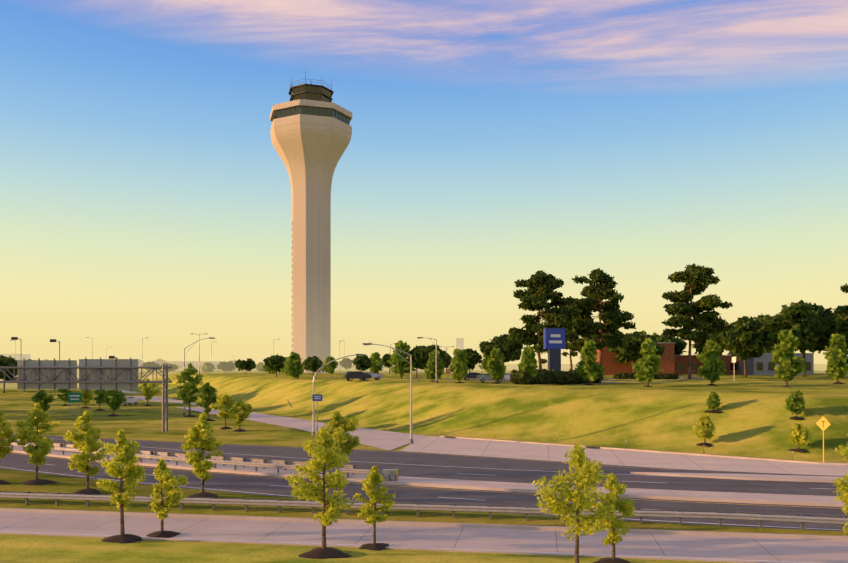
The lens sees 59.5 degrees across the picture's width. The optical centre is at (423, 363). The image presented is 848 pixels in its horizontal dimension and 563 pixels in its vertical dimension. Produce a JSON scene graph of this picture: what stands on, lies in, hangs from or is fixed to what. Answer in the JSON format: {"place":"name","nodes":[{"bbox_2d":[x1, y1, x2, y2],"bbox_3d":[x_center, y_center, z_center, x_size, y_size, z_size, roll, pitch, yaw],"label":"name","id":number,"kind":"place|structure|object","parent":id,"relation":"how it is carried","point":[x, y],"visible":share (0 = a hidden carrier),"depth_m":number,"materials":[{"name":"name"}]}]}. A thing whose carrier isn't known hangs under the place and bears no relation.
{"place":"outdoors","nodes":[
{"label":"outdoors","id":0,"kind":"place"},
{"bbox_2d":[106,390,428,449],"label":"ramp road","id":1,"kind":"structure","parent":0,"point":[387,440],"depth_m":93.74,"materials":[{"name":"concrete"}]},
{"bbox_2d":[0,338,825,380],"bbox_3d":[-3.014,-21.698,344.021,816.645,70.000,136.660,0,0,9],"label":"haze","id":2,"kind":"object","parent":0,"point":[338,366],"depth_m":343.64,"materials":[{"name":"grey"}]},
{"bbox_2d":[0,364,847,562],"bbox_3d":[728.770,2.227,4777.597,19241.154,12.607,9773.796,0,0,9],"label":"ground","id":3,"kind":"structure","parent":0,"point":[752,419],"depth_m":85.42,"materials":[{"name":"green plant"}]},
{"bbox_2d":[0,355,16,392],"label":"tree","id":4,"kind":"object","parent":3,"relation":"on","point":[5,361],"visible":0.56,"depth_m":211.12,"materials":[{"name":"green plant"}]},
{"bbox_2d":[0,354,30,359],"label":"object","id":5,"kind":"object","parent":3,"relation":"on","point":[25,356],"depth_m":608.10,"materials":[{"name":"white paint"}]},
{"bbox_2d":[31,390,54,411],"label":"tree","id":6,"kind":"object","parent":3,"relation":"on","point":[39,396],"visible":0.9,"depth_m":112.34,"materials":[{"name":"green plant"}]},
{"bbox_2d":[57,389,71,405],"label":"tree","id":7,"kind":"object","parent":3,"relation":"on","point":[64,392],"visible":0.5,"depth_m":144.21,"materials":[{"name":"green plant"}]},
{"bbox_2d":[67,393,81,417],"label":"green sign","id":8,"kind":"object","parent":3,"relation":"on","point":[74,397],"visible":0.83,"depth_m":115.79,"materials":[{"name":"green metal"}]},
{"bbox_2d":[79,390,92,408],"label":"tree","id":9,"kind":"object","parent":3,"relation":"on","point":[87,396],"visible":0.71,"depth_m":136.19,"materials":[{"name":"green plant"}]},
{"bbox_2d":[0,337,171,431],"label":"sign gantry","id":10,"kind":"object","parent":3,"relation":"on","point":[112,373],"visible":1,"depth_m":91.37,"materials":[{"name":"silver metal"}]},
{"bbox_2d":[93,390,108,410],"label":"tree","id":11,"kind":"object","parent":3,"relation":"on","point":[100,399],"visible":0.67,"depth_m":130.03,"materials":[{"name":"green plant"}]},
{"bbox_2d":[103,390,127,416],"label":"tree","id":12,"kind":"object","parent":3,"relation":"on","point":[117,399],"visible":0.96,"depth_m":118.33,"materials":[{"name":"green plant"}]},
{"bbox_2d":[96,429,146,543],"bbox_3d":[-14.095,5.575,34.282,1.984,5.229,2.199,0,0,9],"label":"tree","id":13,"kind":"object","parent":3,"relation":"on","point":[124,450],"visible":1,"depth_m":34.22,"materials":[{"name":"green plant"}]},
{"bbox_2d":[124,396,139,405],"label":"parked car","id":14,"kind":"object","parent":3,"relation":"on","point":[130,400],"visible":0.69,"depth_m":148.62,"materials":[{"name":"white metal"}]},
{"bbox_2d":[140,378,161,405],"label":"tree","id":15,"kind":"object","parent":3,"relation":"on","point":[148,393],"visible":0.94,"depth_m":145.88,"materials":[{"name":"green plant"}]},
{"bbox_2d":[141,361,161,370],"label":"tree","id":16,"kind":"object","parent":3,"relation":"on","point":[149,364],"depth_m":325.97,"materials":[{"name":"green plant"}]},
{"bbox_2d":[147,458,188,537],"bbox_3d":[-12.547,6.445,35.839,2.043,3.835,1.980,0,0,9],"label":"tree","id":17,"kind":"object","parent":3,"relation":"on","point":[164,478],"visible":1,"depth_m":35.72,"materials":[{"name":"green plant"}]},
{"bbox_2d":[160,363,177,371],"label":"tree","id":18,"kind":"object","parent":3,"relation":"on","point":[174,367],"depth_m":297.14,"materials":[{"name":"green plant"}]},
{"bbox_2d":[176,363,203,416],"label":"tree","id":19,"kind":"object","parent":3,"relation":"on","point":[189,389],"visible":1,"depth_m":114.76,"materials":[{"name":"green plant"}]},
{"bbox_2d":[183,337,214,415],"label":"lamp","id":20,"kind":"object","parent":3,"relation":"on","point":[184,413],"visible":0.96,"depth_m":117.64,"materials":[{"name":"silver metal"}]},
{"bbox_2d":[196,382,217,420],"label":"tree","id":21,"kind":"object","parent":3,"relation":"on","point":[206,389],"visible":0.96,"depth_m":106.13,"materials":[{"name":"green plant"}]},
{"bbox_2d":[201,362,215,372],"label":"tree","id":22,"kind":"object","parent":3,"relation":"on","point":[208,367],"depth_m":267.16,"materials":[{"name":"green plant"}]},
{"bbox_2d":[164,361,257,368],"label":"distant trees","id":23,"kind":"object","parent":3,"relation":"on","point":[187,363],"depth_m":417.64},
{"bbox_2d":[209,393,235,429],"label":"tree","id":24,"kind":"object","parent":3,"relation":"on","point":[224,404],"visible":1,"depth_m":94.66,"materials":[{"name":"green plant"}]},
{"bbox_2d":[217,361,235,371],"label":"tree","id":25,"kind":"object","parent":3,"relation":"on","point":[226,366],"depth_m":257.19,"materials":[{"name":"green plant"}]},
{"bbox_2d":[228,400,252,431],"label":"tree","id":26,"kind":"object","parent":3,"relation":"on","point":[244,409],"visible":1,"depth_m":91.84,"materials":[{"name":"green plant"}]},
{"bbox_2d":[235,358,255,370],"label":"tree","id":27,"kind":"object","parent":3,"relation":"on","point":[249,365],"visible":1,"depth_m":217.05,"materials":[{"name":"green plant"}]},
{"bbox_2d":[262,354,285,376],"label":"tree","id":28,"kind":"object","parent":3,"relation":"on","point":[274,363],"visible":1,"depth_m":172.14,"materials":[{"name":"green plant"}]},
{"bbox_2d":[280,352,303,378],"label":"tree","id":29,"kind":"object","parent":3,"relation":"on","point":[293,366],"visible":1,"depth_m":157.80,"materials":[{"name":"green plant"}]},
{"bbox_2d":[270,71,351,372],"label":"control tower","id":30,"kind":"structure","parent":3,"relation":"on","point":[311,131],"depth_m":256.39,"materials":[{"name":"concrete"}]},
{"bbox_2d":[302,356,322,375],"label":"tree","id":31,"kind":"object","parent":3,"relation":"on","point":[313,364],"visible":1,"depth_m":182.34,"materials":[{"name":"green plant"}]},
{"bbox_2d":[312,394,321,431],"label":"blue sign","id":32,"kind":"object","parent":3,"relation":"on","point":[317,397],"visible":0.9,"depth_m":85.65,"materials":[{"name":"blue"}]},
{"bbox_2d":[285,425,353,558],"bbox_3d":[-4.449,5.342,31.267,2.796,5.503,2.354,0,0,-28],"label":"tree","id":33,"kind":"object","parent":3,"relation":"on","point":[322,455],"visible":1,"depth_m":31.09,"materials":[{"name":"green plant"}]},
{"bbox_2d":[321,356,337,373],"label":"tree","id":34,"kind":"object","parent":3,"relation":"on","point":[330,367],"visible":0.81,"depth_m":228.16,"materials":[{"name":"green plant"}]},
{"bbox_2d":[312,354,363,435],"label":"street light","id":35,"kind":"object","parent":3,"relation":"on","point":[313,430],"visible":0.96,"depth_m":85.93,"materials":[{"name":"silver metal"}]},
{"bbox_2d":[339,358,352,368],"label":"tree","id":36,"kind":"object","parent":3,"relation":"on","point":[345,363],"depth_m":277.83,"materials":[{"name":"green plant"}]},
{"bbox_2d":[344,371,370,380],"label":"parked car","id":37,"kind":"object","parent":3,"relation":"on","point":[350,375],"visible":1,"depth_m":130.08,"materials":[{"name":"grey metal"}]},
{"bbox_2d":[352,354,371,371],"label":"tree","id":38,"kind":"object","parent":3,"relation":"on","point":[363,363],"visible":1,"depth_m":187.84,"materials":[{"name":"green plant"}]},
{"bbox_2d":[59,436,668,469],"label":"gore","id":39,"kind":"structure","parent":3,"relation":"on","point":[410,452],"depth_m":67.91,"materials":[{"name":"white paint"}]},
{"bbox_2d":[359,372,382,379],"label":"parked car","id":40,"kind":"object","parent":3,"relation":"on","point":[375,376],"visible":0.62,"depth_m":134.43,"materials":[{"name":"silver metal"}]},
{"bbox_2d":[352,466,395,550],"bbox_3d":[-2.237,6.461,33.374,2.052,3.802,1.965,0,0,9],"label":"tree","id":41,"kind":"object","parent":3,"relation":"on","point":[373,481],"visible":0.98,"depth_m":33.21,"materials":[{"name":"green plant"}]},
{"bbox_2d":[369,352,384,373],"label":"tree","id":42,"kind":"object","parent":3,"relation":"on","point":[377,364],"visible":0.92,"depth_m":208.12,"materials":[{"name":"green plant"}]},
{"bbox_2d":[381,353,392,373],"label":"tree","id":43,"kind":"object","parent":3,"relation":"on","point":[385,357],"visible":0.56,"depth_m":238.02,"materials":[{"name":"green plant"}]},
{"bbox_2d":[363,342,412,443],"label":"street light","id":44,"kind":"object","parent":3,"relation":"on","point":[410,439],"visible":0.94,"depth_m":77.20,"materials":[{"name":"silver metal"}]},
{"bbox_2d":[387,340,415,378],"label":"tree","id":45,"kind":"object","parent":3,"relation":"on","point":[402,368],"visible":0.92,"depth_m":148.18,"materials":[{"name":"green plant"}]},
{"bbox_2d":[4,467,838,529],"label":"lane marking","id":46,"kind":"object","parent":3,"relation":"on","point":[549,514],"visible":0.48,"depth_m":40.20,"materials":[{"name":"white paint"}]},
{"bbox_2d":[0,491,846,530],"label":"guardrail","id":47,"kind":"object","parent":3,"relation":"on","point":[527,510],"visible":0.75,"depth_m":38.86,"materials":[{"name":"silver metal"}]},
{"bbox_2d":[0,508,847,562],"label":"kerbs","id":48,"kind":"structure","parent":3,"relation":"on","point":[798,536],"depth_m":35.95,"materials":[{"name":"concrete"}]},
{"bbox_2d":[0,452,847,530],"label":"carriageway","id":49,"kind":"structure","parent":3,"relation":"on","point":[243,483],"depth_m":46.78,"materials":[{"name":"grey asphalt"}]},
{"bbox_2d":[0,468,847,535],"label":"verge","id":50,"kind":"structure","parent":3,"relation":"on","point":[64,484],"depth_m":40.94,"materials":[{"name":"green plant"}]},
{"bbox_2d":[0,410,16,484],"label":"tree","id":51,"kind":"object","parent":50,"relation":"on","point":[6,433],"visible":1,"depth_m":48.81,"materials":[{"name":"green plant"}]},
{"bbox_2d":[15,403,59,484],"bbox_3d":[-25.770,5.258,49.448,2.630,5.464,2.622,0,0,9],"label":"tree","id":52,"kind":"object","parent":50,"relation":"on","point":[38,452],"visible":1,"depth_m":49.09,"materials":[{"name":"green plant"}]},
{"bbox_2d":[63,410,107,493],"bbox_3d":[-20.819,5.400,45.515,2.484,5.128,2.713,0,0,-31],"label":"tree","id":53,"kind":"object","parent":50,"relation":"on","point":[86,443],"visible":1,"depth_m":45.14,"materials":[{"name":"green plant"}]},
{"bbox_2d":[180,412,223,497],"bbox_3d":[-13.088,5.433,44.133,2.383,5.151,2.389,0,0,9],"label":"tree","id":54,"kind":"object","parent":50,"relation":"on","point":[201,429],"visible":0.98,"depth_m":43.81,"materials":[{"name":"green plant"}]},
{"bbox_2d":[4,446,847,506],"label":"median","id":55,"kind":"object","parent":3,"relation":"on","point":[778,499],"visible":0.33,"depth_m":48.84,"materials":[{"name":"concrete"}]},
{"bbox_2d":[2,439,354,474],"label":"median guardrail","id":56,"kind":"object","parent":55,"relation":"on","point":[285,462],"visible":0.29,"depth_m":59.25,"materials":[{"name":"silver metal"}]},
{"bbox_2d":[11,442,397,480],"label":"concrete barrier","id":57,"kind":"object","parent":55,"relation":"on","point":[390,474],"visible":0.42,"depth_m":56.09,"materials":[{"name":"concrete"}]},
{"bbox_2d":[314,411,359,472],"bbox_3d":[-6.576,5.803,54.706,3.502,4.628,3.683,0,0,9],"label":"tree","id":58,"kind":"object","parent":55,"relation":"on","point":[339,426],"visible":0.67,"depth_m":54.66,"materials":[{"name":"green plant"}]},
{"bbox_2d":[14,453,841,508],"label":"lane marking","id":59,"kind":"object","parent":3,"relation":"on","point":[488,491],"visible":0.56,"depth_m":47.85,"materials":[{"name":"white paint"}]},
{"bbox_2d":[408,344,447,378],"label":"tree","id":60,"kind":"object","parent":3,"relation":"on","point":[420,356],"visible":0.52,"depth_m":147.43,"materials":[{"name":"green plant"}]},
{"bbox_2d":[12,434,843,495],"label":"carriageway","id":61,"kind":"structure","parent":3,"relation":"on","point":[520,472],"depth_m":58.30,"materials":[{"name":"grey asphalt"}]},
{"bbox_2d":[229,453,680,476],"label":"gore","id":62,"kind":"structure","parent":61,"relation":"on","point":[466,467],"depth_m":59.39,"materials":[{"name":"white paint"}]},
{"bbox_2d":[424,350,445,381],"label":"hill tree","id":63,"kind":"object","parent":3,"relation":"on","point":[430,370],"visible":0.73,"depth_m":124.28,"materials":[{"name":"green plant"}]},
{"bbox_2d":[442,350,451,373],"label":"tree","id":64,"kind":"object","parent":3,"relation":"on","point":[447,362],"visible":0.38,"depth_m":207.76,"materials":[{"name":"green plant"}]},
{"bbox_2d":[449,349,468,382],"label":"hill tree","id":65,"kind":"object","parent":3,"relation":"on","point":[459,369],"visible":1,"depth_m":116.51,"materials":[{"name":"green plant"}]},
{"bbox_2d":[455,338,463,349],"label":"building","id":66,"kind":"structure","parent":3,"relation":"on","point":[461,343],"depth_m":599.38,"materials":[{"name":"white paint"}]},
{"bbox_2d":[462,348,482,371],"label":"tree","id":67,"kind":"object","parent":3,"relation":"on","point":[474,357],"visible":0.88,"depth_m":168.16,"materials":[{"name":"green plant"}]},
{"bbox_2d":[464,372,482,380],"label":"parked car","id":68,"kind":"object","parent":3,"relation":"on","point":[472,375],"visible":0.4,"depth_m":133.28,"materials":[{"name":"grey metal"}]},
{"bbox_2d":[478,355,489,371],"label":"tree","id":69,"kind":"object","parent":3,"relation":"on","point":[484,365],"visible":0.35,"depth_m":228.50,"materials":[{"name":"green plant"}]},
{"bbox_2d":[477,374,504,381],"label":"parked car","id":70,"kind":"object","parent":3,"relation":"on","point":[483,378],"visible":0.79,"depth_m":126.29,"materials":[{"name":"silver metal"}]},
{"bbox_2d":[487,348,505,383],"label":"hill tree","id":71,"kind":"object","parent":3,"relation":"on","point":[496,368],"visible":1,"depth_m":120.56,"materials":[{"name":"green plant"}]},
{"bbox_2d":[479,334,522,362],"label":"tree","id":72,"kind":"object","parent":3,"relation":"on","point":[511,350],"visible":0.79,"depth_m":186.36,"materials":[{"name":"green plant"}]},
{"bbox_2d":[518,345,537,384],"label":"hill tree","id":73,"kind":"object","parent":3,"relation":"on","point":[528,364],"visible":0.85,"depth_m":110.50,"materials":[{"name":"green plant"}]},
{"bbox_2d":[507,270,581,369],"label":"pine","id":74,"kind":"object","parent":3,"relation":"on","point":[539,292],"visible":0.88,"depth_m":147.04,"materials":[{"name":"green plant"}]},
{"bbox_2d":[396,377,702,382],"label":"road","id":75,"kind":"structure","parent":3,"relation":"on","point":[696,378],"depth_m":143.33,"materials":[{"name":"grey asphalt"}]},
{"bbox_2d":[543,328,564,369],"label":"pylon sign","id":76,"kind":"object","parent":3,"relation":"on","point":[554,341],"visible":0.94,"depth_m":135.72,"materials":[{"name":"blue metal"}]},
{"bbox_2d":[510,369,602,384],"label":"hedge","id":77,"kind":"object","parent":3,"relation":"on","point":[547,377],"visible":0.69,"depth_m":113.08,"materials":[{"name":"green plant"}]},
{"bbox_2d":[532,444,618,562],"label":"tree","id":78,"kind":"object","parent":3,"relation":"on","point":[586,471],"visible":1,"depth_m":27.99,"materials":[{"name":"green plant"}]},
{"bbox_2d":[561,296,595,369],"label":"pine","id":79,"kind":"object","parent":3,"relation":"on","point":[573,353],"visible":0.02,"depth_m":182.84,"materials":[{"name":"green plant"}]},
{"bbox_2d":[575,339,604,384],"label":"hill tree","id":80,"kind":"object","parent":3,"relation":"on","point":[589,368],"visible":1,"depth_m":110.67,"materials":[{"name":"green plant"}]},
{"bbox_2d":[566,268,635,365],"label":"pine","id":81,"kind":"object","parent":3,"relation":"on","point":[612,316],"visible":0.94,"depth_m":155.78,"materials":[{"name":"green plant"}]},
{"bbox_2d":[592,472,635,562],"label":"tree","id":82,"kind":"object","parent":3,"relation":"on","point":[612,523],"visible":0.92,"depth_m":29.65,"materials":[{"name":"green plant"}]},
{"bbox_2d":[400,436,847,475],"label":"ramp apron","id":83,"kind":"object","parent":3,"relation":"on","point":[471,447],"visible":0.88,"depth_m":65.73,"materials":[{"name":"concrete"}]},
{"bbox_2d":[581,342,674,374],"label":"brick building","id":84,"kind":"structure","parent":3,"relation":"on","point":[611,365],"depth_m":204.64,"materials":[{"name":"brick"}]},
{"bbox_2d":[606,330,664,372],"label":"tree","id":85,"kind":"object","parent":3,"relation":"on","point":[630,349],"visible":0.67,"depth_m":196.17,"materials":[{"name":"green plant"}]},
{"bbox_2d":[440,435,847,464],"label":"apron kerb","id":86,"kind":"structure","parent":3,"relation":"on","point":[828,463],"depth_m":68.34,"materials":[{"name":"concrete"}]},
{"bbox_2d":[613,372,679,378],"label":"hedge","id":87,"kind":"object","parent":3,"relation":"on","point":[621,375],"visible":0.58,"depth_m":148.69,"materials":[{"name":"green plant"}]},
{"bbox_2d":[631,338,662,386],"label":"hill tree","id":88,"kind":"object","parent":3,"relation":"on","point":[647,365],"visible":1,"depth_m":102.67,"materials":[{"name":"green plant"}]},
{"bbox_2d":[650,333,687,354],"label":"tree","id":89,"kind":"object","parent":3,"relation":"on","point":[680,344],"visible":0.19,"depth_m":225.98,"materials":[{"name":"green plant"}]},
{"bbox_2d":[661,263,734,378],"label":"pine","id":90,"kind":"object","parent":3,"relation":"on","point":[681,309],"visible":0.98,"depth_m":147.96,"materials":[{"name":"green plant"}]},
{"bbox_2d":[693,413,715,445],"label":"tree","id":91,"kind":"object","parent":3,"relation":"on","point":[704,428],"visible":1,"depth_m":70.62,"materials":[{"name":"green plant"}]},
{"bbox_2d":[674,355,738,373],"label":"building","id":92,"kind":"structure","parent":3,"relation":"on","point":[681,364],"depth_m":224.89,"materials":[{"name":"brick"}]},
{"bbox_2d":[692,322,725,355],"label":"tree","id":93,"kind":"object","parent":3,"relation":"on","point":[700,350],"visible":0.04,"depth_m":214.00,"materials":[{"name":"green plant"}]},
{"bbox_2d":[696,339,726,385],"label":"hill tree","id":94,"kind":"object","parent":3,"relation":"on","point":[713,363],"visible":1,"depth_m":104.82,"materials":[{"name":"green plant"}]},
{"bbox_2d":[703,391,721,411],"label":"tree","id":95,"kind":"object","parent":3,"relation":"on","point":[713,401],"visible":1,"depth_m":76.72,"materials":[{"name":"green plant"}]},
{"bbox_2d":[709,316,777,376],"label":"tree","id":96,"kind":"object","parent":3,"relation":"on","point":[742,340],"visible":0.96,"depth_m":172.29,"materials":[{"name":"green plant"}]},
{"bbox_2d":[753,313,778,352],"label":"tree","id":97,"kind":"object","parent":3,"relation":"on","point":[760,318],"visible":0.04,"depth_m":229.91,"materials":[{"name":"green plant"}]},
{"bbox_2d":[727,353,813,374],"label":"building","id":98,"kind":"structure","parent":3,"relation":"on","point":[763,365],"depth_m":215.11,"materials":[{"name":"concrete"}]},
{"bbox_2d":[771,329,805,386],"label":"hill tree","id":99,"kind":"object","parent":3,"relation":"on","point":[790,367],"visible":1,"depth_m":99.08,"materials":[{"name":"green plant"}]},
{"bbox_2d":[784,390,805,418],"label":"tree","id":100,"kind":"object","parent":3,"relation":"on","point":[795,400],"visible":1,"depth_m":71.45,"materials":[{"name":"green plant"}]},
{"bbox_2d":[763,300,834,376],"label":"tree","id":101,"kind":"object","parent":3,"relation":"on","point":[807,323],"visible":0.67,"depth_m":165.22,"materials":[{"name":"green plant"}]},
{"bbox_2d":[786,422,811,451],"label":"tree","id":102,"kind":"object","parent":3,"relation":"on","point":[800,435],"visible":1,"depth_m":65.85,"materials":[{"name":"green plant"}]},
{"bbox_2d":[816,416,830,461],"bbox_3d":[33.425,6.353,62.091,0.087,3.949,1.273,0,0,-32],"label":"diamond sign","id":103,"kind":"object","parent":3,"relation":"on","point":[823,423],"visible":0.92,"depth_m":62.08,"materials":[{"name":"yellow metal"}]},
{"bbox_2d":[823,333,847,383],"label":"hill tree","id":104,"kind":"object","parent":3,"relation":"on","point":[837,365],"visible":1,"depth_m":117.03,"materials":[{"name":"green plant"}]},
{"bbox_2d":[825,315,847,353],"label":"tree","id":105,"kind":"object","parent":3,"relation":"on","point":[836,326],"visible":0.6,"depth_m":163.33,"materials":[{"name":"green plant"}]},
{"bbox_2d":[829,283,847,340],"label":"pine","id":106,"kind":"object","parent":3,"relation":"on","point":[841,314],"visible":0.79,"depth_m":149.42,"materials":[{"name":"green plant"}]},
{"bbox_2d":[832,435,847,532],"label":"tree","id":107,"kind":"object","parent":3,"relation":"on","point":[843,487],"visible":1,"depth_m":26.27,"materials":[{"name":"green plant"}]},
{"bbox_2d":[0,511,847,562],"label":"concrete road","id":108,"kind":"structure","parent":0,"point":[743,548],"depth_m":35.47,"materials":[{"name":"grey concrete"}]},
{"bbox_2d":[2,531,813,562],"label":"concrete edge","id":109,"kind":"object","parent":108,"relation":"on","point":[439,548],"depth_m":33.16,"materials":[{"name":"grey concrete"}]},
{"bbox_2d":[0,0,847,363],"label":"sky","id":110,"kind":"structure","parent":0,"point":[145,188],"materials":[{"name":"blue"}]},
{"bbox_2d":[630,472,847,482],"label":"island","id":111,"kind":"structure","parent":0,"point":[795,478],"depth_m":53.69,"materials":[{"name":"concrete"}]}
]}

